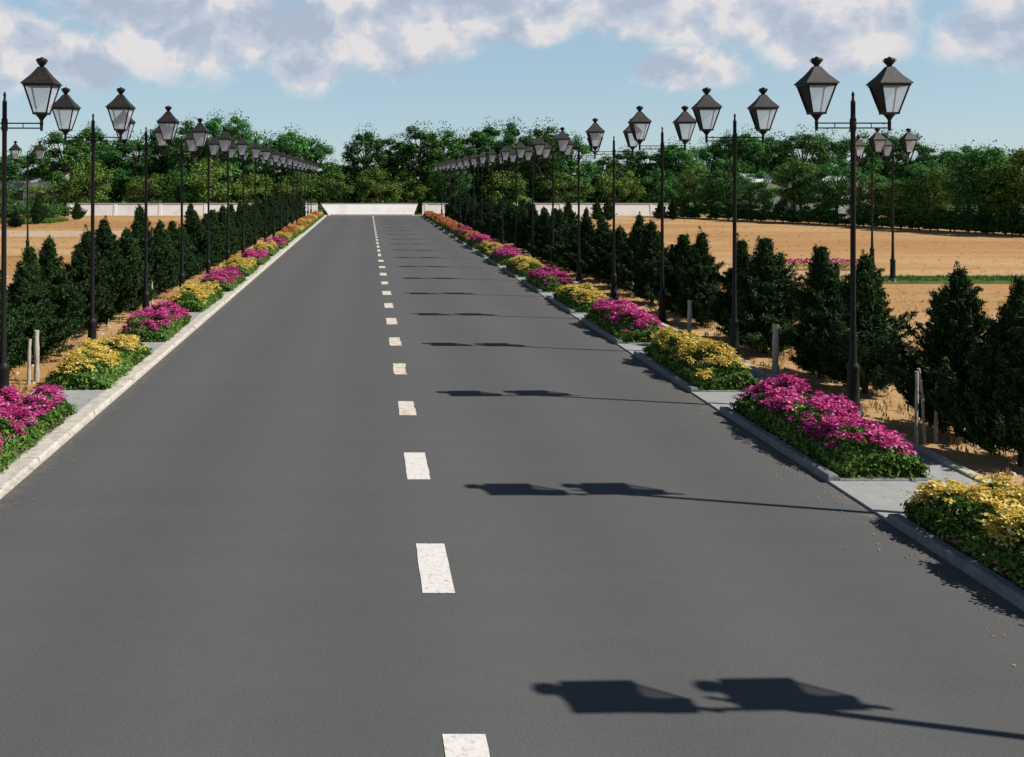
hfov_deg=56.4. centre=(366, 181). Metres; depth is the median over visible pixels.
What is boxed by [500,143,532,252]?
street lamp
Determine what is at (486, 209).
conifer tree
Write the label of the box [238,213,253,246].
conifer tree
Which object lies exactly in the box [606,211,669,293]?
conifer tree
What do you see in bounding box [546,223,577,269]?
conifer tree
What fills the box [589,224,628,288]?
conifer tree
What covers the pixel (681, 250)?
conifer tree
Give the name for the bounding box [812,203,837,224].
dark shrub
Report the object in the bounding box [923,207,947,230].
dark shrub
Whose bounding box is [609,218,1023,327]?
field weeds
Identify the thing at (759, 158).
broadleaf tree
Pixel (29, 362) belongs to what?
wooden stake
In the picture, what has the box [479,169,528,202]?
leafy bush
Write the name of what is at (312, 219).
flower bed
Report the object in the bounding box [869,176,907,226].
young tree
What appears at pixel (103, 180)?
leafy bush
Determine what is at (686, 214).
dark shrub
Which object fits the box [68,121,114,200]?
broadleaf tree
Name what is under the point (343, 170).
broadleaf tree
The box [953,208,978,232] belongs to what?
dark shrub
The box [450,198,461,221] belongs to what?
conifer tree
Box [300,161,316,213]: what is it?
street lamp
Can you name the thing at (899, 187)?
young tree
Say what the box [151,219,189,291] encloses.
conifer tree
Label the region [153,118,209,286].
street lamp
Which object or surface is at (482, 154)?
street lamp
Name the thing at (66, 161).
broadleaf tree
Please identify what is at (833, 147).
broadleaf tree
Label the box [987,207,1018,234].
dark shrub
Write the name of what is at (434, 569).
road marking
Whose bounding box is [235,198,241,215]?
conifer tree
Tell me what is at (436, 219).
flower bed
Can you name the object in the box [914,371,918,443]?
wooden stake
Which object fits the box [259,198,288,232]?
conifer tree
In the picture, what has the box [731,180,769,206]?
young tree
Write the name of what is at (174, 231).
conifer tree
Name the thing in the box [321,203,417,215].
end wall
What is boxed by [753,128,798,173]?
broadleaf tree
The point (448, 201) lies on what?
conifer tree
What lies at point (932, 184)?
young tree
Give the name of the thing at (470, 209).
conifer tree
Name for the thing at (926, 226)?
dark shrub
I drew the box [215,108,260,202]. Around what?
broadleaf tree
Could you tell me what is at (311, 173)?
street lamp
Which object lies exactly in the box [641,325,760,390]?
flower bed
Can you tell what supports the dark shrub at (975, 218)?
on the ground at (912, 256)
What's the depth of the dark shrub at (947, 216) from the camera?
56.20 m
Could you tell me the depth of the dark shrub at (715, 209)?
74.25 m
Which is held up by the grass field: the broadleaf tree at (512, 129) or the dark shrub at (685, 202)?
the broadleaf tree at (512, 129)
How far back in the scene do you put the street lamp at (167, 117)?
20.01 m
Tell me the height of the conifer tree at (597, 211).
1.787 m
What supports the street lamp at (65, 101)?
on the ground at (912, 256)
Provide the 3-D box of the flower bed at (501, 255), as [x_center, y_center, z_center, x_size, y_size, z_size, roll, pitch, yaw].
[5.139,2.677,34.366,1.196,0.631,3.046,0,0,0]
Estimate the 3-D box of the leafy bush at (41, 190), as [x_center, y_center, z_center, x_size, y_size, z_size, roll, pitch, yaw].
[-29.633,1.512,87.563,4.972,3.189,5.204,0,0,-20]
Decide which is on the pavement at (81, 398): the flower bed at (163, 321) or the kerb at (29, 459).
the flower bed at (163, 321)
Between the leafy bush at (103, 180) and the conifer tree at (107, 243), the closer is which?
the conifer tree at (107, 243)
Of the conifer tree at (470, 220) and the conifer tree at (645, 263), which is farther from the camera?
the conifer tree at (470, 220)
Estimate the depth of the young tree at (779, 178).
68.92 m
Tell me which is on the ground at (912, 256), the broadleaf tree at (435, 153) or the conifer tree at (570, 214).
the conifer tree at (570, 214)
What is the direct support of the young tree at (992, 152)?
on the ground at (912, 256)
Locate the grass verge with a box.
[840,276,1023,283]
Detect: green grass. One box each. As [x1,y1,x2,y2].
[0,217,68,223]
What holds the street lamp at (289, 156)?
on the ground at (912, 256)
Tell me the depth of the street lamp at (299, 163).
71.12 m
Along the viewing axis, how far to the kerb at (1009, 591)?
9.38 m
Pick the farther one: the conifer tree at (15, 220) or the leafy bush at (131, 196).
the leafy bush at (131, 196)
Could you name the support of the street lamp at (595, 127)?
on the ground at (912, 256)
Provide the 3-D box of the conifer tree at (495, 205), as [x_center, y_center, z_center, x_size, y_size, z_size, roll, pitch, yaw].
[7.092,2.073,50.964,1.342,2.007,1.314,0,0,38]
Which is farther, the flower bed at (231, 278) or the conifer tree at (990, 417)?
the flower bed at (231, 278)
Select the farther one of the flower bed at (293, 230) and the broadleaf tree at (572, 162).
the broadleaf tree at (572, 162)
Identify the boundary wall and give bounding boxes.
[66,203,317,214]
[422,203,690,214]
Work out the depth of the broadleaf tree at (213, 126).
94.07 m
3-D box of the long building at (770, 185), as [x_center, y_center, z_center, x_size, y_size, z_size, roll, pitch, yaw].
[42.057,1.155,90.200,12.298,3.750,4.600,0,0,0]
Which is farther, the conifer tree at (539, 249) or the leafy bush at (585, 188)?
the leafy bush at (585, 188)
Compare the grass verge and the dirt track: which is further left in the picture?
the dirt track
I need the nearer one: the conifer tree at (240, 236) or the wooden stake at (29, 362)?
the wooden stake at (29, 362)
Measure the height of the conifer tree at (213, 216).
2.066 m
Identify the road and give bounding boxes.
[0,216,1023,756]
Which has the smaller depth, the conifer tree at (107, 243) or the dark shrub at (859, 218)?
the conifer tree at (107, 243)
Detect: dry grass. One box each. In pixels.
[9,252,239,395]
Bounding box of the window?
[12,190,22,200]
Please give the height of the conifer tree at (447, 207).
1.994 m
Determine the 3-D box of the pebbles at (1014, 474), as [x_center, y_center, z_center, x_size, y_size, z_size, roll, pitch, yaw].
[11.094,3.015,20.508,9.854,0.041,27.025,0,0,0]
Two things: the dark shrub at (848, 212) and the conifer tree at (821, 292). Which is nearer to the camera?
the conifer tree at (821, 292)
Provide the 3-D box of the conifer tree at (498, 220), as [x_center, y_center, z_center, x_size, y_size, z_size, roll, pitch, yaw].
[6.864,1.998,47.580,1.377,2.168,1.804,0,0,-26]
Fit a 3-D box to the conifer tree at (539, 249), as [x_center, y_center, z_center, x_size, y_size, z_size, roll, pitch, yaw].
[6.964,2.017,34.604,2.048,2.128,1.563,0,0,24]
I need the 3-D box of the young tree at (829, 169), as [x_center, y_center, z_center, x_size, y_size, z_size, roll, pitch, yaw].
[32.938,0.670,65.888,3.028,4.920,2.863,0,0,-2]
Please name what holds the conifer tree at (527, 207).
on the ground at (912, 256)
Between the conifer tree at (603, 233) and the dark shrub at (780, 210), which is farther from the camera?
the dark shrub at (780, 210)
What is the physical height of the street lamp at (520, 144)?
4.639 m
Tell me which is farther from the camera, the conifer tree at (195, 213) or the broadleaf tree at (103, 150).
the broadleaf tree at (103, 150)
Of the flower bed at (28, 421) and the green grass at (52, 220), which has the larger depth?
the green grass at (52, 220)
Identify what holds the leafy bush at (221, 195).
on the grass field
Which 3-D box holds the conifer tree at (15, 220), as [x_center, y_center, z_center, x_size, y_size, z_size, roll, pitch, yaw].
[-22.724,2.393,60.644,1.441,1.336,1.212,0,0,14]
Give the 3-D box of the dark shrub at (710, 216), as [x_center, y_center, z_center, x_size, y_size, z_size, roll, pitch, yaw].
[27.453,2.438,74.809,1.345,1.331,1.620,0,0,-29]
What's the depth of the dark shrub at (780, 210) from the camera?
68.57 m
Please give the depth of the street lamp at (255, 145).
35.72 m
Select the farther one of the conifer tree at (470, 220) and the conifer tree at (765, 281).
the conifer tree at (470, 220)
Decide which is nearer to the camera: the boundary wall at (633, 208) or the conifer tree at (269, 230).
the conifer tree at (269, 230)
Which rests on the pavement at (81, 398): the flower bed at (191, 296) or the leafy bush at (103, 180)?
the flower bed at (191, 296)
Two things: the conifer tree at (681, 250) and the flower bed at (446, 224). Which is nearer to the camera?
the conifer tree at (681, 250)
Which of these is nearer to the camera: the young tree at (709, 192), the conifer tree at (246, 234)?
the conifer tree at (246, 234)
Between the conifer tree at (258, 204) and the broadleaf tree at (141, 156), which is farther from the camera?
the broadleaf tree at (141, 156)
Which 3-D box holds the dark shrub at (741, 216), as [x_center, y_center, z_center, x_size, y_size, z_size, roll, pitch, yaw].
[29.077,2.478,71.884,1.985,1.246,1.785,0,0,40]
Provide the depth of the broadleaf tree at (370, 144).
92.17 m
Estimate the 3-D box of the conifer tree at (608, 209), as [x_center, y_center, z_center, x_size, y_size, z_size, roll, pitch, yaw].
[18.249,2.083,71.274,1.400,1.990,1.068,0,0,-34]
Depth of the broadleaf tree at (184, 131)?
90.25 m
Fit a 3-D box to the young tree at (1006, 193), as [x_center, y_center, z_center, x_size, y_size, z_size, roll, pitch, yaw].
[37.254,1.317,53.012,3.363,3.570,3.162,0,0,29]
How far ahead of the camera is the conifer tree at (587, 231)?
29.57 m
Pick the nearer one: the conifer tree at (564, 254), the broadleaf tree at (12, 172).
the conifer tree at (564, 254)
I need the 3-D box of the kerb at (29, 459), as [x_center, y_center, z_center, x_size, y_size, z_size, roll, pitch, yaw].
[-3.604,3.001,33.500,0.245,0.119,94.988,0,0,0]
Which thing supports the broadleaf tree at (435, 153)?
on the grass field
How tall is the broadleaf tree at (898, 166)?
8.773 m
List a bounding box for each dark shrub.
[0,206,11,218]
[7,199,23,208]
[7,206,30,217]
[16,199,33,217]
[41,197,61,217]
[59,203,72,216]
[675,199,692,217]
[679,205,698,217]
[687,203,705,218]
[701,204,717,218]
[703,200,722,218]
[717,200,732,219]
[729,204,744,219]
[737,205,759,220]
[742,201,761,220]
[745,206,769,220]
[760,200,785,221]
[769,200,795,221]
[781,208,798,222]
[784,207,802,222]
[795,200,817,223]
[805,202,830,223]
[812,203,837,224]
[822,209,839,224]
[833,208,849,225]
[846,206,865,225]
[856,205,877,226]
[861,207,883,226]
[866,206,891,227]
[874,205,900,227]
[882,205,909,228]
[897,211,921,228]
[903,206,931,229]
[915,213,936,229]
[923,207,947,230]
[931,206,960,230]
[938,204,964,231]
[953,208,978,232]
[957,206,990,232]
[963,206,997,233]
[976,211,1001,233]
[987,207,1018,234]
[992,205,1023,234]
[1002,215,1023,235]
[1014,214,1023,234]
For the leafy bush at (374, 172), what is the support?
on the grass field
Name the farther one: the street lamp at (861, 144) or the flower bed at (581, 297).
the street lamp at (861, 144)
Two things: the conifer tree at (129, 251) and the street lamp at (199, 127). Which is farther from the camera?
the street lamp at (199, 127)
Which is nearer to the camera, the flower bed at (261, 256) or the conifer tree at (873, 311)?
the conifer tree at (873, 311)
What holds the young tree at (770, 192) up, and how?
on the ground at (912, 256)
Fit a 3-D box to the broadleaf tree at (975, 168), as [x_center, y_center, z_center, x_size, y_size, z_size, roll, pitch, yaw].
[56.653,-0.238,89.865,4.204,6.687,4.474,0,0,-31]
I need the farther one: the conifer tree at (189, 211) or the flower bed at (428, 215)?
the flower bed at (428, 215)
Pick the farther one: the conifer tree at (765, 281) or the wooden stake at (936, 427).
the conifer tree at (765, 281)
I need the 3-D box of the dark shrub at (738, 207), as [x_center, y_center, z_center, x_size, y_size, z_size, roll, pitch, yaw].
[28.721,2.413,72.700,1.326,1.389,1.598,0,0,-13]
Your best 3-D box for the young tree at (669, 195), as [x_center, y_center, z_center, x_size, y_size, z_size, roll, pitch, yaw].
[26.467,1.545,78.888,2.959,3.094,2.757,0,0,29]
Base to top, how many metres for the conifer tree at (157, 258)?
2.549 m
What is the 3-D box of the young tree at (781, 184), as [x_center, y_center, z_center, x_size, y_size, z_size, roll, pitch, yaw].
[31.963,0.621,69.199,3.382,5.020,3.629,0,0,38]
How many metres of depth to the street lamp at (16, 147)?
37.47 m
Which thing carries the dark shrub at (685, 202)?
on the ground at (912, 256)
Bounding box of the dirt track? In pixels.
[0,231,122,236]
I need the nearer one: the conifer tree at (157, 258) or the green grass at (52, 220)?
the conifer tree at (157, 258)
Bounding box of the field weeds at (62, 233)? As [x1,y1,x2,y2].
[6,218,180,272]
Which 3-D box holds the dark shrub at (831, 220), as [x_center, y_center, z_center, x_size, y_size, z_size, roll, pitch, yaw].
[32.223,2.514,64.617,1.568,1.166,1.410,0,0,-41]
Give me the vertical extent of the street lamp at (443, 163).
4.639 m
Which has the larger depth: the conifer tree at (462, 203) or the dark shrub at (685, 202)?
the dark shrub at (685, 202)
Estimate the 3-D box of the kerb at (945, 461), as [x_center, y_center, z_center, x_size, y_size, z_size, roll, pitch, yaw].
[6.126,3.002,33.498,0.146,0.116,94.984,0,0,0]
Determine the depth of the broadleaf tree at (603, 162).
93.80 m
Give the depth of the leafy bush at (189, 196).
86.16 m
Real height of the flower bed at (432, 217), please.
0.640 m
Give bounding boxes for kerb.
[0,215,325,493]
[421,216,1023,610]
[503,246,994,482]
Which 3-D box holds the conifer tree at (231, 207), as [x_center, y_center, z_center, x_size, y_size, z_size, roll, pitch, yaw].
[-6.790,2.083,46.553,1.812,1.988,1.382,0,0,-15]
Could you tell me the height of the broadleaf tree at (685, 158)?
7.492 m
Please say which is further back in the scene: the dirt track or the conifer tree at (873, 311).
the dirt track
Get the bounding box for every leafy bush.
[0,185,16,205]
[22,181,72,210]
[65,159,113,202]
[122,172,176,202]
[160,164,202,202]
[184,155,233,202]
[231,171,277,202]
[276,172,326,206]
[315,170,360,210]
[354,164,398,202]
[385,173,427,211]
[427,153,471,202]
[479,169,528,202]
[536,171,595,202]
[593,163,646,202]
[639,165,682,202]
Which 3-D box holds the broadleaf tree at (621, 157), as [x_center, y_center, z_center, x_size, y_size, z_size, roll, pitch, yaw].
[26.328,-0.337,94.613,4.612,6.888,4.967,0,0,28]
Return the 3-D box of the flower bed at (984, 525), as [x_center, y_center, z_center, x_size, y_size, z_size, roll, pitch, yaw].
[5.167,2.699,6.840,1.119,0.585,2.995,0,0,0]
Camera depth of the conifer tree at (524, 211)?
41.07 m
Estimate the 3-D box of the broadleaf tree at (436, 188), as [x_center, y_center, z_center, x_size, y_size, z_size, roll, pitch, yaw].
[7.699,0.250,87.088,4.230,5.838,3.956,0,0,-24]
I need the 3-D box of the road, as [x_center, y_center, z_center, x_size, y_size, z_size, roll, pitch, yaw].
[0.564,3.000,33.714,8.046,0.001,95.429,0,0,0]
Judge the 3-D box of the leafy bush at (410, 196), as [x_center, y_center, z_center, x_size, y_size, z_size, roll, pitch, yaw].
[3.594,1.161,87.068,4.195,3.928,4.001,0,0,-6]
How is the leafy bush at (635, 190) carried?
on the grass field
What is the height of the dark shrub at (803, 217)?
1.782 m
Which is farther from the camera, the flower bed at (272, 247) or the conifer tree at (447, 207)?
the conifer tree at (447, 207)
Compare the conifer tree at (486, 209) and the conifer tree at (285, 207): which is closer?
the conifer tree at (486, 209)
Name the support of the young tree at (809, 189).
on the ground at (912, 256)
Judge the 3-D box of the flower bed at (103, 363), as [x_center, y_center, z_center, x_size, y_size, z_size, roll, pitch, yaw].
[-4.137,2.710,14.634,1.078,0.529,2.870,0,0,0]
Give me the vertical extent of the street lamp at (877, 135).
4.639 m
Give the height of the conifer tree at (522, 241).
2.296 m
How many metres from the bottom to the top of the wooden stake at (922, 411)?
0.870 m
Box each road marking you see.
[372,216,415,414]
[404,452,489,756]
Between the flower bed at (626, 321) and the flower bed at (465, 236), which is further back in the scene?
the flower bed at (465, 236)
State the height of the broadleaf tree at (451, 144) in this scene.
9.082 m
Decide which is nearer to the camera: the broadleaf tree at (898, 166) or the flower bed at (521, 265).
the flower bed at (521, 265)
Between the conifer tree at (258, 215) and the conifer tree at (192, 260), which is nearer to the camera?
the conifer tree at (192, 260)
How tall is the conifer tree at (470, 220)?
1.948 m
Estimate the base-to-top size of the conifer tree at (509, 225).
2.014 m
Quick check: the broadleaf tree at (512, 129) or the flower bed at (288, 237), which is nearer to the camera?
the flower bed at (288, 237)
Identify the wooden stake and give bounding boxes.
[27,339,31,384]
[33,330,39,381]
[687,300,691,333]
[772,324,779,376]
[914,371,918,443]
[917,368,925,443]
[934,378,938,442]
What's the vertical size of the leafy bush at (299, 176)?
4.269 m
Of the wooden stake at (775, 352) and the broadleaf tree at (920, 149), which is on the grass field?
the broadleaf tree at (920, 149)
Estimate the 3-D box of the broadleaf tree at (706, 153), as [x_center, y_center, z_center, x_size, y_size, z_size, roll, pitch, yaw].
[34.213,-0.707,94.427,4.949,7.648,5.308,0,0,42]
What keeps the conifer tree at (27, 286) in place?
on the ground at (912, 256)
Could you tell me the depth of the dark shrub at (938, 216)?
56.42 m
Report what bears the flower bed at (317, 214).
on the pavement at (81, 398)
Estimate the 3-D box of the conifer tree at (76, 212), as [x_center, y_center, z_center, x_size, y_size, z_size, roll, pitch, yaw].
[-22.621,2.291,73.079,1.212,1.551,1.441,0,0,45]
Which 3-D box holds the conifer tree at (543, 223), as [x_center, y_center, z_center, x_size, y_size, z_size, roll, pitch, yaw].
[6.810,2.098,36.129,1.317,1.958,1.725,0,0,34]
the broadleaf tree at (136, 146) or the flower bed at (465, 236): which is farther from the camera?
the broadleaf tree at (136, 146)
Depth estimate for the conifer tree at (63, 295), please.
16.93 m
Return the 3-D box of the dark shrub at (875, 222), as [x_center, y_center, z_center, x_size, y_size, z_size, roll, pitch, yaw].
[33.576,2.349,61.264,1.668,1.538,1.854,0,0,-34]
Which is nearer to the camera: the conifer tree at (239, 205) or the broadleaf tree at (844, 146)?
the conifer tree at (239, 205)
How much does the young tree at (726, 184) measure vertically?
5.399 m
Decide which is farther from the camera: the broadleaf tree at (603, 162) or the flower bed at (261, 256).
the broadleaf tree at (603, 162)
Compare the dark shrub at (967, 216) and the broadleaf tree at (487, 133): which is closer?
the dark shrub at (967, 216)
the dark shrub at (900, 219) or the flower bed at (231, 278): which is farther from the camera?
the dark shrub at (900, 219)
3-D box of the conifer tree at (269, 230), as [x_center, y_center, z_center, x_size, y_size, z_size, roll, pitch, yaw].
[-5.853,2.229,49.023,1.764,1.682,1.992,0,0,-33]
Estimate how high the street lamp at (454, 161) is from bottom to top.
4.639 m
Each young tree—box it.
[664,183,695,206]
[675,163,710,204]
[692,174,738,218]
[704,153,754,217]
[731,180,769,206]
[744,167,781,205]
[771,156,819,207]
[772,157,818,208]
[797,168,846,223]
[812,156,861,223]
[837,168,883,225]
[848,174,900,217]
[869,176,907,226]
[880,176,933,212]
[898,156,947,228]
[913,161,958,229]
[937,140,993,231]
[946,148,1013,232]
[954,139,1023,232]
[974,157,1023,233]
[992,175,1023,215]
[1006,145,1023,201]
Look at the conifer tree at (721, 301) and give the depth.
17.79 m
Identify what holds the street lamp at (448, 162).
on the ground at (912, 256)
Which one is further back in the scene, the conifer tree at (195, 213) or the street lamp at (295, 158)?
the street lamp at (295, 158)
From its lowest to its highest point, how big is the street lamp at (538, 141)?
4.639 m
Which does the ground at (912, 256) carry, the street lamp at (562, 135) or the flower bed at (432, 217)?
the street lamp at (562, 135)
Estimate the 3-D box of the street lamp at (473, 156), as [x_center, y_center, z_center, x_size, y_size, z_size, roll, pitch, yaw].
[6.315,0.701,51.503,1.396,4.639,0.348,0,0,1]
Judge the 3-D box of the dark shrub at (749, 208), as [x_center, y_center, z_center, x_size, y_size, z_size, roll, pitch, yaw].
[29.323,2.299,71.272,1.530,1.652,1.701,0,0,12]
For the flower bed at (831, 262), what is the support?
on the ground at (912, 256)
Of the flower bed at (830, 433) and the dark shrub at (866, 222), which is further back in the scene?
the dark shrub at (866, 222)
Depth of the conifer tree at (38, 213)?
66.13 m
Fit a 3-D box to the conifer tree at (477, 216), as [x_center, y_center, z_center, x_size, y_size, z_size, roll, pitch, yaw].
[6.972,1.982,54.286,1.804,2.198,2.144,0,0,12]
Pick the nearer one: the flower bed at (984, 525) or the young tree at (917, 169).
the flower bed at (984, 525)
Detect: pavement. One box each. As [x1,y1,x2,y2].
[3,238,294,469]
[420,215,982,521]
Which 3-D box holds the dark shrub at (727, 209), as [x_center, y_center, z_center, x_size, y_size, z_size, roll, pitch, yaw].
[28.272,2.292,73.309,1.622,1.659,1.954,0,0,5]
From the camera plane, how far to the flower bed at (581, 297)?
21.85 m
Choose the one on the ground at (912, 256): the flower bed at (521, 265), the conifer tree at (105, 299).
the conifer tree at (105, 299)
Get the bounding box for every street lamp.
[0,57,62,394]
[8,141,45,246]
[50,87,135,344]
[113,106,179,309]
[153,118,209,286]
[184,127,231,273]
[207,134,248,260]
[225,139,261,254]
[239,143,271,245]
[251,147,280,239]
[260,149,286,237]
[269,152,293,230]
[276,154,298,226]
[282,156,303,223]
[286,157,306,221]
[291,159,310,217]
[298,160,313,215]
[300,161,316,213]
[303,162,318,212]
[433,162,449,215]
[438,161,453,217]
[441,160,458,217]
[445,159,463,220]
[450,157,470,222]
[456,156,477,226]
[462,154,484,230]
[469,152,493,234]
[478,149,505,240]
[487,146,515,245]
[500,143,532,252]
[515,139,551,259]
[532,134,573,268]
[555,127,603,282]
[585,118,642,299]
[627,106,696,322]
[691,87,779,357]
[793,56,913,415]
[856,135,893,265]
[867,128,918,280]
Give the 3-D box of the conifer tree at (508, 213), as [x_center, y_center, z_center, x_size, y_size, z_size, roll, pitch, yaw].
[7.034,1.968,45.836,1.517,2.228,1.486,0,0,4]
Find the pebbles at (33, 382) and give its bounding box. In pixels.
[6,264,220,386]
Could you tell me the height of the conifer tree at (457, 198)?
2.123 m
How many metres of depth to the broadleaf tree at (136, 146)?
90.96 m
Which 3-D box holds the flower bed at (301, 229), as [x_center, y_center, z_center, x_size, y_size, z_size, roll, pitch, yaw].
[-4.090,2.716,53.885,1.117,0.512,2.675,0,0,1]
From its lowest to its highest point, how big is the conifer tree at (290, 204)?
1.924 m
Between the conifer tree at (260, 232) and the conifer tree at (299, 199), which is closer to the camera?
the conifer tree at (260, 232)
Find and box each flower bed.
[0,384,79,473]
[41,334,153,389]
[118,300,191,341]
[166,280,223,311]
[200,266,245,291]
[220,254,258,276]
[241,248,270,264]
[253,240,279,255]
[263,236,288,248]
[273,231,293,242]
[281,225,299,237]
[291,224,304,233]
[295,221,310,229]
[298,217,313,226]
[302,216,316,222]
[306,214,318,221]
[310,211,321,218]
[424,213,433,219]
[429,213,441,221]
[433,216,444,223]
[436,217,450,226]
[441,219,457,229]
[446,222,462,233]
[453,225,472,237]
[458,230,480,242]
[467,234,492,248]
[477,240,502,255]
[488,245,523,264]
[505,255,545,276]
[525,265,573,291]
[552,282,609,312]
[584,298,662,342]
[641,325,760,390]
[729,373,932,479]
[784,258,857,268]
[899,472,1023,589]
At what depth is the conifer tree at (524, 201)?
48.62 m
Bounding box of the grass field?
[20,194,1023,214]
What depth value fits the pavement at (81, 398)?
13.06 m
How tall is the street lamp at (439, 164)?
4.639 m
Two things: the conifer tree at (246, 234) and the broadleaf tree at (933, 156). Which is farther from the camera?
the broadleaf tree at (933, 156)
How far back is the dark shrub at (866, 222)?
61.45 m
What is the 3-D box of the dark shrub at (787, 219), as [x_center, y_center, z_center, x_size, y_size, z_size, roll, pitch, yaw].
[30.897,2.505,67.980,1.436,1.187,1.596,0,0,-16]
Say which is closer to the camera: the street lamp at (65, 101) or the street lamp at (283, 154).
the street lamp at (65, 101)
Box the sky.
[0,0,1023,181]
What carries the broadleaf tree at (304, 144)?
on the grass field
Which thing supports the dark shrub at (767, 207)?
on the ground at (912, 256)
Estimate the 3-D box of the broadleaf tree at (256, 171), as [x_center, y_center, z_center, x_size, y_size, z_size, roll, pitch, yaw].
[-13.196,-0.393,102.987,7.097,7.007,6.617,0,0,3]
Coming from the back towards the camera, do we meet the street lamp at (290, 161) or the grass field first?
the grass field
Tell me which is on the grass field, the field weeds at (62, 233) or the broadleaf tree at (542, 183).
the broadleaf tree at (542, 183)
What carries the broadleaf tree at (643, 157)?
on the grass field
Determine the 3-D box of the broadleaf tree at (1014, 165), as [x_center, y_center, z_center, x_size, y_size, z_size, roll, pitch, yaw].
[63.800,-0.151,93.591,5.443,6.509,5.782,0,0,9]
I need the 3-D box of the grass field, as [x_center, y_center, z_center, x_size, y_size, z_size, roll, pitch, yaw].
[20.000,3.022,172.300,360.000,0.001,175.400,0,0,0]
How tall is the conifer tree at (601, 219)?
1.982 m
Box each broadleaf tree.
[0,151,36,198]
[21,139,61,182]
[28,127,96,210]
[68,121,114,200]
[90,134,137,202]
[106,130,163,202]
[119,151,159,202]
[147,123,179,202]
[160,116,216,202]
[194,109,236,202]
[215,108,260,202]
[241,152,276,202]
[244,130,290,200]
[266,123,316,197]
[292,135,341,207]
[316,160,353,202]
[339,165,359,202]
[340,123,386,202]
[371,132,417,202]
[390,120,451,212]
[422,120,469,202]
[448,126,489,201]
[466,116,521,199]
[496,117,536,200]
[517,117,571,202]
[525,162,575,202]
[549,131,600,201]
[573,153,624,202]
[605,146,647,202]
[620,146,676,202]
[649,136,704,201]
[687,136,732,205]
[706,128,752,206]
[724,124,775,184]
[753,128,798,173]
[775,123,837,193]
[808,129,849,170]
[834,129,884,182]
[860,124,909,202]
[878,129,932,194]
[914,142,954,211]
[936,144,982,212]
[966,145,1014,211]
[981,147,1023,203]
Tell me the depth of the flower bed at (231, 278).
25.88 m
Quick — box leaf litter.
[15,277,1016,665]
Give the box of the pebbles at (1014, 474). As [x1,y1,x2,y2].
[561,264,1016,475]
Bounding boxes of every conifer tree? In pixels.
[0,270,34,375]
[6,244,89,362]
[7,209,24,227]
[8,234,88,343]
[28,195,50,223]
[61,224,118,329]
[68,202,87,219]
[94,215,143,315]
[118,226,161,307]
[130,203,178,292]
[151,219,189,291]
[167,221,200,281]
[178,202,196,229]
[179,224,206,277]
[186,210,210,251]
[186,211,218,274]
[202,208,225,237]
[203,218,241,264]
[216,204,241,257]
[226,207,253,251]
[229,204,237,215]
[232,210,252,250]
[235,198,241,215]
[238,202,261,237]
[238,208,262,239]
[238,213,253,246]
[248,204,267,237]
[251,203,267,238]
[253,198,262,210]
[256,208,272,237]
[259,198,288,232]
[260,205,281,236]
[263,202,279,227]
[276,201,290,221]
[282,196,294,222]
[288,197,302,220]
[290,195,303,218]
[296,195,306,216]
[441,196,453,216]
[444,194,452,210]
[449,194,459,218]
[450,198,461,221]
[452,194,465,218]
[454,197,469,223]
[455,200,476,225]
[466,201,482,228]
[472,199,493,233]
[474,196,493,232]
[475,199,484,229]
[483,200,506,238]
[484,201,497,234]
[484,201,500,230]
[496,199,514,242]
[497,204,520,241]
[502,203,526,244]
[510,206,527,249]
[517,200,538,251]
[520,198,526,206]
[524,206,550,249]
[525,200,536,216]
[525,208,557,260]
[533,210,549,256]
[543,209,570,262]
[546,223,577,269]
[558,216,595,276]
[561,197,577,229]
[572,221,612,280]
[580,207,595,228]
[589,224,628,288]
[590,198,603,220]
[595,213,615,232]
[602,196,617,220]
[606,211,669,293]
[627,219,669,303]
[645,233,691,315]
[652,199,667,219]
[665,197,681,219]
[671,226,725,325]
[705,232,752,336]
[718,236,804,353]
[779,244,847,378]
[805,249,918,395]
[861,260,996,436]
[919,274,1023,466]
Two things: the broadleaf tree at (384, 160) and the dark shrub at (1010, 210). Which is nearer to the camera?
the dark shrub at (1010, 210)
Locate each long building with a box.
[0,174,70,212]
[737,174,873,212]
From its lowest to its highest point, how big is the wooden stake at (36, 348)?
0.781 m
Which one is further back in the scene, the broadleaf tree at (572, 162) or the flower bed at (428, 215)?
the broadleaf tree at (572, 162)
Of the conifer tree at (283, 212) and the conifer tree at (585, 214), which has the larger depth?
the conifer tree at (283, 212)
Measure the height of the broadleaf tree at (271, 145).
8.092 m
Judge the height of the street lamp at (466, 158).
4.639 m
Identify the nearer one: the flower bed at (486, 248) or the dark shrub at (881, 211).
the flower bed at (486, 248)
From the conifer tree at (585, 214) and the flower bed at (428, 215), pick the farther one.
the flower bed at (428, 215)
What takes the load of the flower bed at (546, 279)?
on the pavement at (870, 495)
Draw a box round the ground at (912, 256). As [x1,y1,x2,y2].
[0,188,1023,490]
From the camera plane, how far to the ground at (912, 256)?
36.27 m
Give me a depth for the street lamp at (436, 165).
79.01 m

